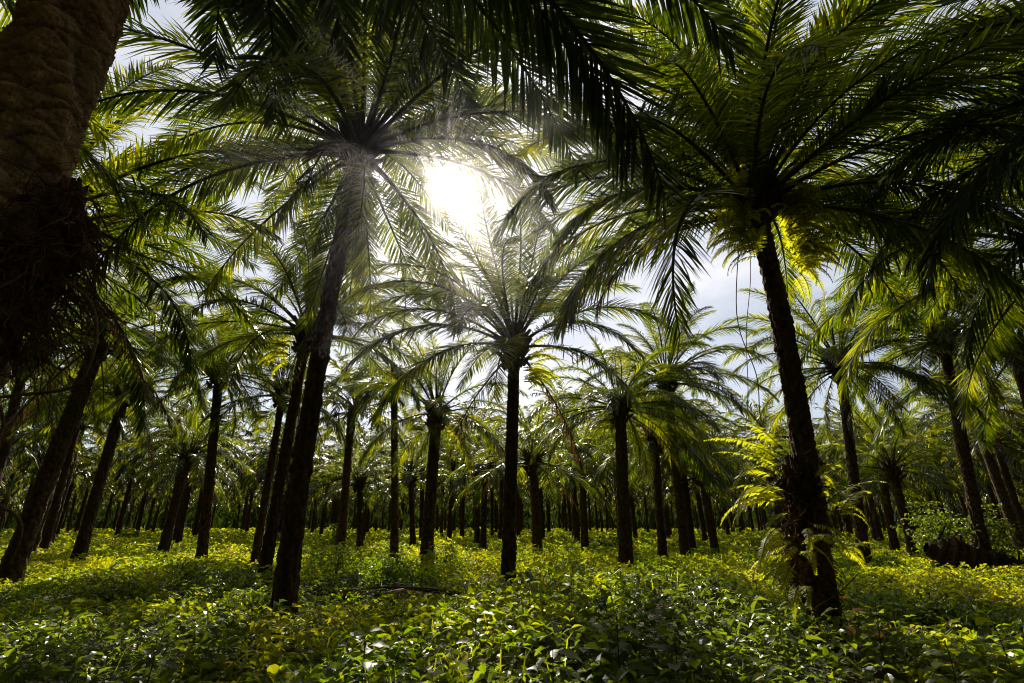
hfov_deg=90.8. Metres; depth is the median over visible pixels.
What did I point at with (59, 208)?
root clump
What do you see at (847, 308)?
oil palm
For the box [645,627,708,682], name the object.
leafy plant
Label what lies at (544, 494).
oil palm
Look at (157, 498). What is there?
oil palm
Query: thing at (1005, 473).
oil palm
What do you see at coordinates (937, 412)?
oil palm
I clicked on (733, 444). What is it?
oil palm
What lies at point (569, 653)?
leafy plant
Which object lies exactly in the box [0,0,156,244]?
oil palm
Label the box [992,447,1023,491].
oil palm
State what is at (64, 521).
oil palm
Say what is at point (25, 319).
root clump
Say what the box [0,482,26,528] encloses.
oil palm
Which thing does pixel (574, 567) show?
shrub
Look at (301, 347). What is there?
oil palm
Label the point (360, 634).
leafy plant
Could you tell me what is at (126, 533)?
shrub
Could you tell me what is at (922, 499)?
oil palm
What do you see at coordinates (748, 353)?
hanging vine
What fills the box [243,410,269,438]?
fern
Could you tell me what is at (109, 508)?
oil palm
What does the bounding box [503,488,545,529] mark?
oil palm
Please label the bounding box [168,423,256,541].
oil palm
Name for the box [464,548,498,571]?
shrub
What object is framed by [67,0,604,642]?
oil palm
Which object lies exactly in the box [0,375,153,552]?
oil palm
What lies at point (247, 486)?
oil palm
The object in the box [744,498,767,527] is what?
oil palm
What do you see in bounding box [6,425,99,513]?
oil palm
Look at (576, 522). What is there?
oil palm
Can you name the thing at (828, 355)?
oil palm
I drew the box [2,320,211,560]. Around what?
oil palm
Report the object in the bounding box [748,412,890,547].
oil palm
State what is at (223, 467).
oil palm
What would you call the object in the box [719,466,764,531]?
oil palm
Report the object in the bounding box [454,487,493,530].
oil palm
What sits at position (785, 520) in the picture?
oil palm
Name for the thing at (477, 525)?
oil palm
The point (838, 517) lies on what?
oil palm
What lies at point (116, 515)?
oil palm
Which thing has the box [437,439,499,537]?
oil palm
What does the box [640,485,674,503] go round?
oil palm
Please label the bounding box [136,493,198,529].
oil palm
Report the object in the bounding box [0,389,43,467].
oil palm
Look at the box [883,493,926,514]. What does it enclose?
oil palm
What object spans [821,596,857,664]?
leafy plant
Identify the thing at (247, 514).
oil palm
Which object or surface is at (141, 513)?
oil palm
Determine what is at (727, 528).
oil palm
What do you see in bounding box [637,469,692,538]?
oil palm
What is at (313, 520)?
oil palm
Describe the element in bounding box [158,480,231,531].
oil palm
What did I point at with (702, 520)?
oil palm
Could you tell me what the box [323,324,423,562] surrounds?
oil palm
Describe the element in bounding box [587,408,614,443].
fern
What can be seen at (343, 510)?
oil palm
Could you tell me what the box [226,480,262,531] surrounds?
oil palm
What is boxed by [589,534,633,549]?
shrub
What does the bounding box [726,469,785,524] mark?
fern
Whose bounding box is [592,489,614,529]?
oil palm
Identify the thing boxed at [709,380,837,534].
oil palm
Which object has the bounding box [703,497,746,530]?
oil palm
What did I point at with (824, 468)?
fern
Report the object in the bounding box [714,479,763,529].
oil palm
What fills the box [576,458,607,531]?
oil palm
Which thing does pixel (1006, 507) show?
oil palm
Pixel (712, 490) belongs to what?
oil palm
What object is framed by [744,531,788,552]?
shrub
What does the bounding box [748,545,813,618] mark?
fern
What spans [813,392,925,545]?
oil palm
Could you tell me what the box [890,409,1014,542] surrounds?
oil palm
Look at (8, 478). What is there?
oil palm
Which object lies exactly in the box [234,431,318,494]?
oil palm
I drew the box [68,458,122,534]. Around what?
oil palm
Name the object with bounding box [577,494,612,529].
oil palm
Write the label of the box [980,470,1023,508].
oil palm
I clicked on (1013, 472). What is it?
oil palm
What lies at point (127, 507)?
oil palm
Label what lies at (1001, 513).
oil palm
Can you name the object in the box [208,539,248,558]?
shrub
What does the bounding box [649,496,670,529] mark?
oil palm
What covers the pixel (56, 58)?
oil palm
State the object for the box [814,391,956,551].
oil palm
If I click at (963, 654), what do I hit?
leafy plant
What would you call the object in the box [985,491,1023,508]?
oil palm
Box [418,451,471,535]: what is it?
oil palm
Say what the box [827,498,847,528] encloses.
oil palm
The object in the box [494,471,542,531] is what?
oil palm
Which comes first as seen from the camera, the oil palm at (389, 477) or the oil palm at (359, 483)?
the oil palm at (359, 483)
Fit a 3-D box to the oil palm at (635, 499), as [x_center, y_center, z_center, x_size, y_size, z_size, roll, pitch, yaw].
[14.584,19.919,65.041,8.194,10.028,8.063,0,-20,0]
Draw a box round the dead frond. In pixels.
[334,579,467,599]
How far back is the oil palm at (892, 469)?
22.01 m
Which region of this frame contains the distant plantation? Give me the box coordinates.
[1,490,1023,529]
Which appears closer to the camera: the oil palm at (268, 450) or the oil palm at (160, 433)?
the oil palm at (160, 433)
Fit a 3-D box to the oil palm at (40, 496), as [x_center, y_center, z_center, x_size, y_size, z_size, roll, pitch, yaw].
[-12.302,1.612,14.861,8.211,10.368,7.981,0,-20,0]
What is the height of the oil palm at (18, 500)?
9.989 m
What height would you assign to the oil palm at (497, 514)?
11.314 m
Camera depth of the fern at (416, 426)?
16.92 m
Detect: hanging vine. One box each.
[0,278,98,398]
[0,405,5,445]
[0,504,23,562]
[398,198,405,348]
[736,247,771,447]
[744,255,750,435]
[811,573,857,610]
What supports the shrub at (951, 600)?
on the ground
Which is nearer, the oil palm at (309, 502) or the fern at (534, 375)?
the fern at (534, 375)
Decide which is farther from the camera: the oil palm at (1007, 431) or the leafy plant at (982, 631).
the oil palm at (1007, 431)
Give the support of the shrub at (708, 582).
on the ground
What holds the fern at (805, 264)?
attached to the oil palm at (759, 102)
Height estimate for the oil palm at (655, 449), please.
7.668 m
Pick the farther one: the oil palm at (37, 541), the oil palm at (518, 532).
the oil palm at (518, 532)
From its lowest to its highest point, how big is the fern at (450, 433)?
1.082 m
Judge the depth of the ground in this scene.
6.12 m
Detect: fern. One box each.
[88,389,115,406]
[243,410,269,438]
[252,334,291,379]
[400,412,427,444]
[442,411,466,443]
[523,331,567,406]
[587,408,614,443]
[699,186,771,249]
[703,157,753,251]
[704,422,785,477]
[706,217,766,274]
[720,486,793,582]
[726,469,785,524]
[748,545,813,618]
[771,156,838,249]
[778,185,838,259]
[785,212,854,285]
[789,231,846,303]
[800,523,853,574]
[813,463,851,499]
[822,480,887,527]
[841,529,881,573]
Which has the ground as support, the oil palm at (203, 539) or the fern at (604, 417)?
the oil palm at (203, 539)
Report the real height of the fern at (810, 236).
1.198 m
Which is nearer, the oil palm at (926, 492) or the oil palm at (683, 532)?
the oil palm at (683, 532)
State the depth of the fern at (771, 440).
7.36 m
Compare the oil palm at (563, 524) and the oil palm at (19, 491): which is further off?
the oil palm at (563, 524)
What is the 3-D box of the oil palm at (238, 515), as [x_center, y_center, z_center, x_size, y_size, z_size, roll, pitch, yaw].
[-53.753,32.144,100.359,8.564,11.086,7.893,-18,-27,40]
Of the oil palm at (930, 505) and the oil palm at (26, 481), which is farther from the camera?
the oil palm at (930, 505)
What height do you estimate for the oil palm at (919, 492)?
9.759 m
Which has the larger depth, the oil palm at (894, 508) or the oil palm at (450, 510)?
the oil palm at (894, 508)
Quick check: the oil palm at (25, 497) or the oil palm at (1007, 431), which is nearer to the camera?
the oil palm at (1007, 431)
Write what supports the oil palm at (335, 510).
on the ground
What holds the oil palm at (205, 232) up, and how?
on the ground
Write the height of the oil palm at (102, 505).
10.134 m
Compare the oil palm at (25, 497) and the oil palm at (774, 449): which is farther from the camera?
the oil palm at (25, 497)
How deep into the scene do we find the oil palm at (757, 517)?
81.62 m
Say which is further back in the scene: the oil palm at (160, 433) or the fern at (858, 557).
the oil palm at (160, 433)
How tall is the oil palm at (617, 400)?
8.201 m
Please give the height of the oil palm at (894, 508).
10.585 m
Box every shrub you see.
[44,575,170,604]
[112,526,138,537]
[150,555,225,584]
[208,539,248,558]
[310,542,363,573]
[323,518,350,551]
[350,549,419,590]
[413,542,471,578]
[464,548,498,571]
[554,564,593,580]
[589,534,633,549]
[604,563,693,595]
[643,573,786,612]
[708,549,757,574]
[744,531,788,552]
[853,585,1000,637]
[865,552,913,574]
[890,501,980,557]
[947,501,1023,555]
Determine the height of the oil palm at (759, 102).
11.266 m
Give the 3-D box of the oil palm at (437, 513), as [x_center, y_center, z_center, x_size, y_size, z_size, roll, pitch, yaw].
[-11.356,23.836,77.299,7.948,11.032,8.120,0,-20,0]
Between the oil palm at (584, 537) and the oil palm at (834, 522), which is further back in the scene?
the oil palm at (834, 522)
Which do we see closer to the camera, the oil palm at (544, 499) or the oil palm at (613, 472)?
the oil palm at (613, 472)
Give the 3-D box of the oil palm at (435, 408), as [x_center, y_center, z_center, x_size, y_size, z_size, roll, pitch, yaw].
[-2.487,3.428,16.890,6.569,8.334,6.871,0,-20,0]
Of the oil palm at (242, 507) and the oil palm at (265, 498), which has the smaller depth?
the oil palm at (265, 498)
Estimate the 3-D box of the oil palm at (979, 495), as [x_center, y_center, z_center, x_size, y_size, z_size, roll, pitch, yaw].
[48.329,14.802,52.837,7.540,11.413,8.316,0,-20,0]
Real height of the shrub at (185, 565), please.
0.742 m
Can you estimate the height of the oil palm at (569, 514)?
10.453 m
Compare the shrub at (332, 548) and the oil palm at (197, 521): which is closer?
the shrub at (332, 548)
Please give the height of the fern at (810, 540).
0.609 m
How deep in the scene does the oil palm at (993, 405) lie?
18.52 m
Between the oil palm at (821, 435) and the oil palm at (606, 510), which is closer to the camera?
the oil palm at (821, 435)
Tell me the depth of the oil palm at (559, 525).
98.57 m
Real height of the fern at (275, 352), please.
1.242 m
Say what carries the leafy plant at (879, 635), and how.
on the ground
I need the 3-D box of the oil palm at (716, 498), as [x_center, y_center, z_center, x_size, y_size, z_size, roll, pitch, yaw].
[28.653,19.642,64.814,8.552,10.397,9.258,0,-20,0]
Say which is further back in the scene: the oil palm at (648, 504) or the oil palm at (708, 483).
the oil palm at (648, 504)
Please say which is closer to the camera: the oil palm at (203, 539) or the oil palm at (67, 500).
the oil palm at (203, 539)
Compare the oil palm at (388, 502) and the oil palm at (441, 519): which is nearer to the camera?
the oil palm at (441, 519)
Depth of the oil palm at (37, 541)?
24.28 m
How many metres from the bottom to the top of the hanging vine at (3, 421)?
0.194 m
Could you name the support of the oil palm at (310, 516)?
on the ground
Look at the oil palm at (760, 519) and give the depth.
87.16 m
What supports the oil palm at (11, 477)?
on the ground
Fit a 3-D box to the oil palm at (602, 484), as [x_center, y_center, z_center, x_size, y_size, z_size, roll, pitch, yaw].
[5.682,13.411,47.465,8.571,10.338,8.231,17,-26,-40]
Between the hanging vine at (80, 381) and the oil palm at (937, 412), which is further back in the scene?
the oil palm at (937, 412)
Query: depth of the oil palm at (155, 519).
75.48 m
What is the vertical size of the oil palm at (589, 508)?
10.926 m
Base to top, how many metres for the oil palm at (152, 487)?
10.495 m
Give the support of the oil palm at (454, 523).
on the ground
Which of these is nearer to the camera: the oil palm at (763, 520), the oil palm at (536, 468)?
the oil palm at (536, 468)
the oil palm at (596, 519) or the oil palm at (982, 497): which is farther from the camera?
the oil palm at (596, 519)
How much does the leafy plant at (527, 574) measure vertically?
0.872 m
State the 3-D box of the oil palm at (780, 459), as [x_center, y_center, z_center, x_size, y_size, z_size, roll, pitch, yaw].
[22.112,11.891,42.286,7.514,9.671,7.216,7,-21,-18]
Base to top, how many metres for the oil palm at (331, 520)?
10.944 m
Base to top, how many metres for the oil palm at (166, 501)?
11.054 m
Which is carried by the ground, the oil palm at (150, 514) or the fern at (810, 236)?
the oil palm at (150, 514)
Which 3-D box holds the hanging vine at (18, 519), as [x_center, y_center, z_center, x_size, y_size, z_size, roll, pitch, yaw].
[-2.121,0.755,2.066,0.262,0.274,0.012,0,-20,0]
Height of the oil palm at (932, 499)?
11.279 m
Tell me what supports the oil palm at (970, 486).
on the ground
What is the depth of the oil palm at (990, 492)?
46.88 m
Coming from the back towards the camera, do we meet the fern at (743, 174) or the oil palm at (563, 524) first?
the oil palm at (563, 524)
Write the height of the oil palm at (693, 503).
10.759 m
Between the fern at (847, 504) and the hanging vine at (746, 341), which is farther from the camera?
the hanging vine at (746, 341)
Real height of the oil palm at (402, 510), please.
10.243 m
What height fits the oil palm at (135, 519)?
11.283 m
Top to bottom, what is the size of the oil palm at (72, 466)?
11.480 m
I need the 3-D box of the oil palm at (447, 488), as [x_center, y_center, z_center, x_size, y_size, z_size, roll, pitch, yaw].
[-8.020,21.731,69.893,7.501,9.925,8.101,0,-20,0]
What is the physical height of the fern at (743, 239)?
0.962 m
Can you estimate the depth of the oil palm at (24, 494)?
76.89 m
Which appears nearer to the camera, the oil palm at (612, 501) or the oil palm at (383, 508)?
the oil palm at (612, 501)
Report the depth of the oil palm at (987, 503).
88.69 m
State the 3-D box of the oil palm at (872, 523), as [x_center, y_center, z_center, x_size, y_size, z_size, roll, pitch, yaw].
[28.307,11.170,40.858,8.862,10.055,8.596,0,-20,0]
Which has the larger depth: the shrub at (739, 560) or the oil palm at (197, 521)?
the oil palm at (197, 521)
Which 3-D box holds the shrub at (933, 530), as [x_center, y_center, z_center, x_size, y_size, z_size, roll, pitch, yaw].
[13.985,6.330,16.665,2.104,2.051,2.119,0,-20,0]
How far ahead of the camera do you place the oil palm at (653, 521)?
99.52 m
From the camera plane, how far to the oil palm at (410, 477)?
29.28 m
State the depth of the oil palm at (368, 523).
57.10 m
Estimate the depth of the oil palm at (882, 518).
82.06 m
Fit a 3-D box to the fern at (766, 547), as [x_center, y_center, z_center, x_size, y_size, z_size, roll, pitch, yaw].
[3.436,2.683,7.059,0.538,1.260,0.908,17,-26,-39]
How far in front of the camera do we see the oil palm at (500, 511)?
46.71 m
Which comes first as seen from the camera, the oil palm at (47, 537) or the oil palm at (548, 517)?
the oil palm at (47, 537)
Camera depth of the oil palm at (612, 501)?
81.41 m
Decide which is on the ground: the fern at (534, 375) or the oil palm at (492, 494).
the oil palm at (492, 494)
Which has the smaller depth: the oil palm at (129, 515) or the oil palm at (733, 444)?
the oil palm at (733, 444)
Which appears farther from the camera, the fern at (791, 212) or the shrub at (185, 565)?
the shrub at (185, 565)
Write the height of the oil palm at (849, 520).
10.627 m
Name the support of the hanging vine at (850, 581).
attached to the oil palm at (759, 102)
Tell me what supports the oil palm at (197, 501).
on the ground
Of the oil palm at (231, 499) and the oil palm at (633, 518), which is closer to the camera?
the oil palm at (633, 518)
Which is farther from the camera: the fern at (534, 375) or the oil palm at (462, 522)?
the oil palm at (462, 522)
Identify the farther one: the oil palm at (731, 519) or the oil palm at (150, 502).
the oil palm at (150, 502)
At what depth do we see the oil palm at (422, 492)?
46.80 m
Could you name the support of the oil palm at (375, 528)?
on the ground
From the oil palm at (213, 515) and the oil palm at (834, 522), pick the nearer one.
the oil palm at (834, 522)
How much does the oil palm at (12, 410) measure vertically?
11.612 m
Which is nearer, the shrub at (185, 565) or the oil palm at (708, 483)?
the shrub at (185, 565)
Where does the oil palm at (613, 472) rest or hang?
on the ground
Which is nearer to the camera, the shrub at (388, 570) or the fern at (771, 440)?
the fern at (771, 440)
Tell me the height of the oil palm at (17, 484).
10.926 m
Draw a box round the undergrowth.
[0,526,1023,682]
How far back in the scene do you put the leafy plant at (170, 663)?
4.45 m
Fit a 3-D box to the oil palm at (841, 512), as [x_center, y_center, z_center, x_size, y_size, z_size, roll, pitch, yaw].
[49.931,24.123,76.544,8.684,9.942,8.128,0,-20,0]
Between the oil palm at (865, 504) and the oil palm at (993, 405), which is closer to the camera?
the oil palm at (993, 405)
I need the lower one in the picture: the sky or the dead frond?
the dead frond
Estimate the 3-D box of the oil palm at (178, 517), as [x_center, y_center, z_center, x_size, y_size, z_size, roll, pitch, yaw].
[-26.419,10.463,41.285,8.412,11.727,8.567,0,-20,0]
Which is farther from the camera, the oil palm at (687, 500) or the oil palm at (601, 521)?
the oil palm at (601, 521)
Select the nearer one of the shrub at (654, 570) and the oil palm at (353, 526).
the shrub at (654, 570)
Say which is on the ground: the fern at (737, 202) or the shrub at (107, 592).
the shrub at (107, 592)
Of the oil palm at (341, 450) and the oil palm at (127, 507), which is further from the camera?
the oil palm at (127, 507)
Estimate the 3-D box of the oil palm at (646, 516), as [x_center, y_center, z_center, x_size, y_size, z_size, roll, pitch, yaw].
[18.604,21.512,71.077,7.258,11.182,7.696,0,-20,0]
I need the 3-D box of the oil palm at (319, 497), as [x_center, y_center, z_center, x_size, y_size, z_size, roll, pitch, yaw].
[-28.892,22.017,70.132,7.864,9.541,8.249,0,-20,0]
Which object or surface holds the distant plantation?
on the ground
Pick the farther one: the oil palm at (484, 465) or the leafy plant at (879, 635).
the oil palm at (484, 465)
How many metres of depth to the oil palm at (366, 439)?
42.19 m
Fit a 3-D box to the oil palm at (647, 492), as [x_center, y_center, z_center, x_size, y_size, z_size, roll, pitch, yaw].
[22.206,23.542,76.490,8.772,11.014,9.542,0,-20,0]
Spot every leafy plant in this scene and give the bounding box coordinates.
[42,598,84,638]
[124,636,179,682]
[301,585,328,637]
[343,627,390,682]
[456,603,493,669]
[510,559,547,612]
[526,624,582,682]
[557,560,591,624]
[598,615,642,665]
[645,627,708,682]
[754,596,794,670]
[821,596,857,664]
[850,601,900,673]
[913,637,986,682]
[975,617,1023,678]
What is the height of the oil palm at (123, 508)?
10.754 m
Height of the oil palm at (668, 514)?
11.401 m
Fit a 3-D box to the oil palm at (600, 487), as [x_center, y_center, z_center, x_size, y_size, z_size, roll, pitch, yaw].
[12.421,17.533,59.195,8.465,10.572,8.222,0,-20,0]
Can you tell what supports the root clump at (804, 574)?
attached to the oil palm at (759, 102)
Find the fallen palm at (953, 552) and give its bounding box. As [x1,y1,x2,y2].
[923,523,1023,581]
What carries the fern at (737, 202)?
attached to the oil palm at (759, 102)
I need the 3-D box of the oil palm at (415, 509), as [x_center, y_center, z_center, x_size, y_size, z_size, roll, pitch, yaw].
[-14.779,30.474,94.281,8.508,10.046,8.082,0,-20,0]
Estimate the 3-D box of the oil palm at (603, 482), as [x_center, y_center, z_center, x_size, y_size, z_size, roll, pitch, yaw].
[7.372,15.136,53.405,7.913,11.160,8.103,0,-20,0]
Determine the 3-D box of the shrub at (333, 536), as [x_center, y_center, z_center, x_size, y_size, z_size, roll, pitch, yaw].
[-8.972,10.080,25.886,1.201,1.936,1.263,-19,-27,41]
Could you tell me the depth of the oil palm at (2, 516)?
69.96 m
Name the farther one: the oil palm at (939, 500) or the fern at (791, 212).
the oil palm at (939, 500)
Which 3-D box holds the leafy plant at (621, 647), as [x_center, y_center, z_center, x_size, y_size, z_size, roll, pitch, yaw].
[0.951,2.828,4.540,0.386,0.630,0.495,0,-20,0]
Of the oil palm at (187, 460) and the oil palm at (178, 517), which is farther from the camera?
the oil palm at (178, 517)
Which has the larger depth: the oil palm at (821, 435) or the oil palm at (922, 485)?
the oil palm at (922, 485)
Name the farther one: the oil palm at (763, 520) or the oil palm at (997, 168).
the oil palm at (763, 520)
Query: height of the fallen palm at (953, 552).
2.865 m
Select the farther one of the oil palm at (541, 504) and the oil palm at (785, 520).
the oil palm at (785, 520)
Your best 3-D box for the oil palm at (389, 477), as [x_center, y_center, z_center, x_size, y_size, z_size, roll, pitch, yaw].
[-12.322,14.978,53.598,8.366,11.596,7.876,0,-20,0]
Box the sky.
[0,0,1023,523]
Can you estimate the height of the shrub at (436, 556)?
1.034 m
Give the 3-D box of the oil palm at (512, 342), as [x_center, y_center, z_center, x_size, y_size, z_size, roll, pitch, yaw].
[-0.015,1.062,11.967,7.885,9.436,7.297,0,-20,0]
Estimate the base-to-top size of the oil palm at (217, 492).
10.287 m
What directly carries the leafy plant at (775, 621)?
on the ground
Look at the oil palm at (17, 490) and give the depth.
62.75 m
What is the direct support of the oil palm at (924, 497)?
on the ground
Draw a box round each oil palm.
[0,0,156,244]
[0,0,290,439]
[0,0,761,387]
[0,220,255,591]
[0,280,157,484]
[0,344,149,553]
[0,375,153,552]
[0,383,83,482]
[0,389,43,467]
[0,445,37,517]
[0,454,32,505]
[0,467,29,495]
[0,467,29,529]
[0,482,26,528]
[0,484,27,504]
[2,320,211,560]
[2,445,35,495]
[3,466,28,494]
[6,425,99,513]
[7,432,99,537]
[9,475,77,499]
[10,485,24,511]
[10,492,78,508]
[19,388,125,542]
[20,444,109,537]
[54,429,162,536]
[61,495,82,528]
[66,469,94,530]
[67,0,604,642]
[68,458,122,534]
[68,484,118,512]
[72,469,140,528]
[81,429,169,537]
[90,281,324,568]
[96,385,259,541]
[101,487,149,531]
[105,482,139,529]
[107,429,176,537]
[109,474,169,527]
[111,406,255,552]
[113,447,174,526]
[113,491,152,528]
[122,463,177,530]
[123,497,152,528]
[133,398,248,541]
[133,430,244,544]
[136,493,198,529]
[147,168,445,588]
[147,491,197,521]
[151,471,175,531]
[156,494,197,507]
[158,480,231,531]
[166,462,235,530]
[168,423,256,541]
[169,317,360,564]
[175,436,249,532]
[190,490,236,505]
[192,497,230,528]
[216,404,360,536]
[219,489,258,528]
[222,484,272,530]
[222,496,256,528]
[225,422,319,497]
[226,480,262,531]
[230,442,274,516]
[230,450,259,501]
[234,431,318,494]
[244,426,336,499]
[244,483,262,530]
[270,486,327,510]
[284,442,386,542]
[293,349,415,553]
[308,492,330,529]
[308,502,328,529]
[309,455,350,536]
[310,435,404,551]
[310,452,324,534]
[312,490,355,529]
[314,421,390,489]
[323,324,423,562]
[324,446,375,519]
[326,318,533,564]
[328,418,409,540]
[338,153,678,590]
[349,445,403,531]
[350,493,356,529]
[352,484,377,530]
[361,427,466,550]
[369,433,426,487]
[372,485,408,531]
[372,494,389,529]
[375,465,424,530]
[378,497,416,512]
[380,488,424,529]
[384,422,463,537]
[386,460,438,532]
[409,414,495,542]
[414,494,448,513]
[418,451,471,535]
[419,476,460,530]
[422,392,527,549]
[424,489,469,529]
[436,413,529,548]
[436,474,474,533]
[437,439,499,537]
[440,486,468,530]
[446,380,614,554]
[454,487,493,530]
[465,472,524,534]
[472,479,522,532]
[473,415,527,540]
[480,487,524,530]
[485,0,1023,654]
[490,433,543,535]
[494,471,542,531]
[500,427,578,539]
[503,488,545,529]
[518,379,634,542]
[519,462,570,532]
[520,413,644,551]
[522,329,724,572]
[523,495,561,511]
[525,491,570,530]
[528,449,612,534]
[543,480,594,531]
[543,486,579,528]
[543,486,587,530]
[545,501,560,528]
[557,437,610,487]
[566,475,610,530]
[567,404,641,537]
[568,281,779,568]
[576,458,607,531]
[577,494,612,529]
[579,374,744,570]
[585,475,613,531]
[586,455,651,498]
[589,435,670,537]
[590,371,721,527]
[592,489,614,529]
[597,460,652,510]
[609,467,652,528]
[609,493,651,513]
[613,402,750,550]
[628,398,749,497]
[633,479,675,507]
[636,468,666,531]
[636,474,690,535]
[636,495,671,529]
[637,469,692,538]
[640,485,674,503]
[643,408,781,555]
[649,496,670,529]
[663,404,750,541]
[663,431,749,536]
[665,477,718,507]
[671,476,718,529]
[688,483,701,529]
[689,455,765,531]
[692,424,763,535]
[693,487,725,508]
[701,472,769,530]
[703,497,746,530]
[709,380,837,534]
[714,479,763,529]
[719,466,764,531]
[721,265,996,575]
[730,428,815,533]
[731,497,770,530]
[742,423,831,522]
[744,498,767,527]
[744,504,765,528]
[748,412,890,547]
[751,479,789,534]
[758,503,762,529]
[796,3,1023,431]
[812,222,1023,550]
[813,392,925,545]
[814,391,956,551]
[816,395,988,562]
[818,420,918,540]
[819,0,1023,376]
[823,448,876,532]
[824,439,903,537]
[824,440,879,537]
[824,487,842,531]
[826,488,865,530]
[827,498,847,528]
[867,240,1023,454]
[873,473,946,532]
[873,482,942,507]
[875,433,954,534]
[875,492,885,529]
[877,496,927,513]
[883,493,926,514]
[886,391,1023,541]
[888,428,987,536]
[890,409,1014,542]
[891,490,935,508]
[894,494,941,504]
[903,354,1023,548]
[915,484,957,523]
[915,492,960,524]
[920,489,953,527]
[921,379,1023,535]
[922,441,1023,537]
[922,471,987,528]
[938,435,1015,524]
[955,482,989,505]
[959,468,1023,534]
[965,493,996,528]
[974,394,1023,477]
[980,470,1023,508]
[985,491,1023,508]
[990,394,1023,476]
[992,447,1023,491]
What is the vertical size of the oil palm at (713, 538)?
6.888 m
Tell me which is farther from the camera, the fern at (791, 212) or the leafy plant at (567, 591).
the fern at (791, 212)
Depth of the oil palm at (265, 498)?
19.68 m
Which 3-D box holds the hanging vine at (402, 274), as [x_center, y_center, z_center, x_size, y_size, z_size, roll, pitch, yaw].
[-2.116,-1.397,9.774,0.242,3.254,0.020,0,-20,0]
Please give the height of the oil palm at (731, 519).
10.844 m
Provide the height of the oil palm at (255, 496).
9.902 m
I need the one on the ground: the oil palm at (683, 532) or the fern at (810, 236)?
the oil palm at (683, 532)
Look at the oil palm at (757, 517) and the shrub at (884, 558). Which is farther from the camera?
the oil palm at (757, 517)
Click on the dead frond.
(423, 589)
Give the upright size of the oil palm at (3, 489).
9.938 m
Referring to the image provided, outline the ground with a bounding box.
[0,526,1023,682]
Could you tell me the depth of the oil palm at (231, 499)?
64.48 m
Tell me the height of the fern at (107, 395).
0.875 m
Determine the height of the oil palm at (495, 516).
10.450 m
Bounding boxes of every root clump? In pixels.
[0,155,197,400]
[0,221,158,466]
[755,449,855,552]
[764,523,851,627]
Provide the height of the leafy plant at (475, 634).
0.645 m
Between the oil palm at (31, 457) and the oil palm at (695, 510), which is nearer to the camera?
the oil palm at (31, 457)
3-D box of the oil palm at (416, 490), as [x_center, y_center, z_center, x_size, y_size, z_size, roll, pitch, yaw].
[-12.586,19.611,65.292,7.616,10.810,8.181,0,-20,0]
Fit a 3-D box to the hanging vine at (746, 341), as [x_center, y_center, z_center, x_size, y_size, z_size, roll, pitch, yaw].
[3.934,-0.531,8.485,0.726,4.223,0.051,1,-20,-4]
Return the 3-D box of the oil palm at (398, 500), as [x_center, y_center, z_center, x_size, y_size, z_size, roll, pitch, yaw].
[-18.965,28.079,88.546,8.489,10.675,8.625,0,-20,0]
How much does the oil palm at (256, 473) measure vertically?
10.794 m
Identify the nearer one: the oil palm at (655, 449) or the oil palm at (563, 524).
the oil palm at (655, 449)
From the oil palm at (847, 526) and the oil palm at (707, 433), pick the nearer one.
the oil palm at (707, 433)
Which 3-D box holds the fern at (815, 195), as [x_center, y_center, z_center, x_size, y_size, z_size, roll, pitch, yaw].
[5.089,-2.458,8.819,0.981,1.285,1.346,0,-20,0]
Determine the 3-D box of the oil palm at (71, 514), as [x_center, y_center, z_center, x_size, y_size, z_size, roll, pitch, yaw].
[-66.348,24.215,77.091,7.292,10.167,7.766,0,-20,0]
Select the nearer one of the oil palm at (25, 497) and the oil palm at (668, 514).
the oil palm at (668, 514)
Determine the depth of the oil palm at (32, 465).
36.60 m
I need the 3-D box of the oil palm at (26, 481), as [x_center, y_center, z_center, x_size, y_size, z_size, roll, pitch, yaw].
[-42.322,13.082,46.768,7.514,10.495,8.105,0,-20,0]
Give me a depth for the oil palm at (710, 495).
67.77 m
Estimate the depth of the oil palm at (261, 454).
35.06 m
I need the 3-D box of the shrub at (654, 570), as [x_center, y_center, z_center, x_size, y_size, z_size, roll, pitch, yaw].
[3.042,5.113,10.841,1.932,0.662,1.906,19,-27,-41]
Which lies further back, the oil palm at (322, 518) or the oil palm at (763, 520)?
the oil palm at (763, 520)
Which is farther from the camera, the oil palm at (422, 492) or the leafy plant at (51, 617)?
the oil palm at (422, 492)
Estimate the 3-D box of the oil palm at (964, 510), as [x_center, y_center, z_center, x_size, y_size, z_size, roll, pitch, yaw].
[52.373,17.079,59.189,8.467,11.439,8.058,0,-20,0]
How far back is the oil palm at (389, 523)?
75.17 m
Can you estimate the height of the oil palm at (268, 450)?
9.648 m
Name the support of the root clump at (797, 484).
attached to the oil palm at (759, 102)
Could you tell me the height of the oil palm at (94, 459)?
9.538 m
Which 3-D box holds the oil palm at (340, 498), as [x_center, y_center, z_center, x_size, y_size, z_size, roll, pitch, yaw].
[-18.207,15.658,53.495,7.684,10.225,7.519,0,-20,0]
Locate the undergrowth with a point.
(39, 642)
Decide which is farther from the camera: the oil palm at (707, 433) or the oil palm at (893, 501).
the oil palm at (893, 501)
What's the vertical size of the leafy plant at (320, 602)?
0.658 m
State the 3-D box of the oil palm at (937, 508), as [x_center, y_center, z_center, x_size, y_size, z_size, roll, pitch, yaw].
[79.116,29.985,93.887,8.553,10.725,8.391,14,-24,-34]
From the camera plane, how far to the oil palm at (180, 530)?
33.08 m
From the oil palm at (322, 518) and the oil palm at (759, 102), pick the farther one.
the oil palm at (322, 518)
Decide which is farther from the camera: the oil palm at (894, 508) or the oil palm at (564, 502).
the oil palm at (894, 508)
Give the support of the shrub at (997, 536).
on the ground
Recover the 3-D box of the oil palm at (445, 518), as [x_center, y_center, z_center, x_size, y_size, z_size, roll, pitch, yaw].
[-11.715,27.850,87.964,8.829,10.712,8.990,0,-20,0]

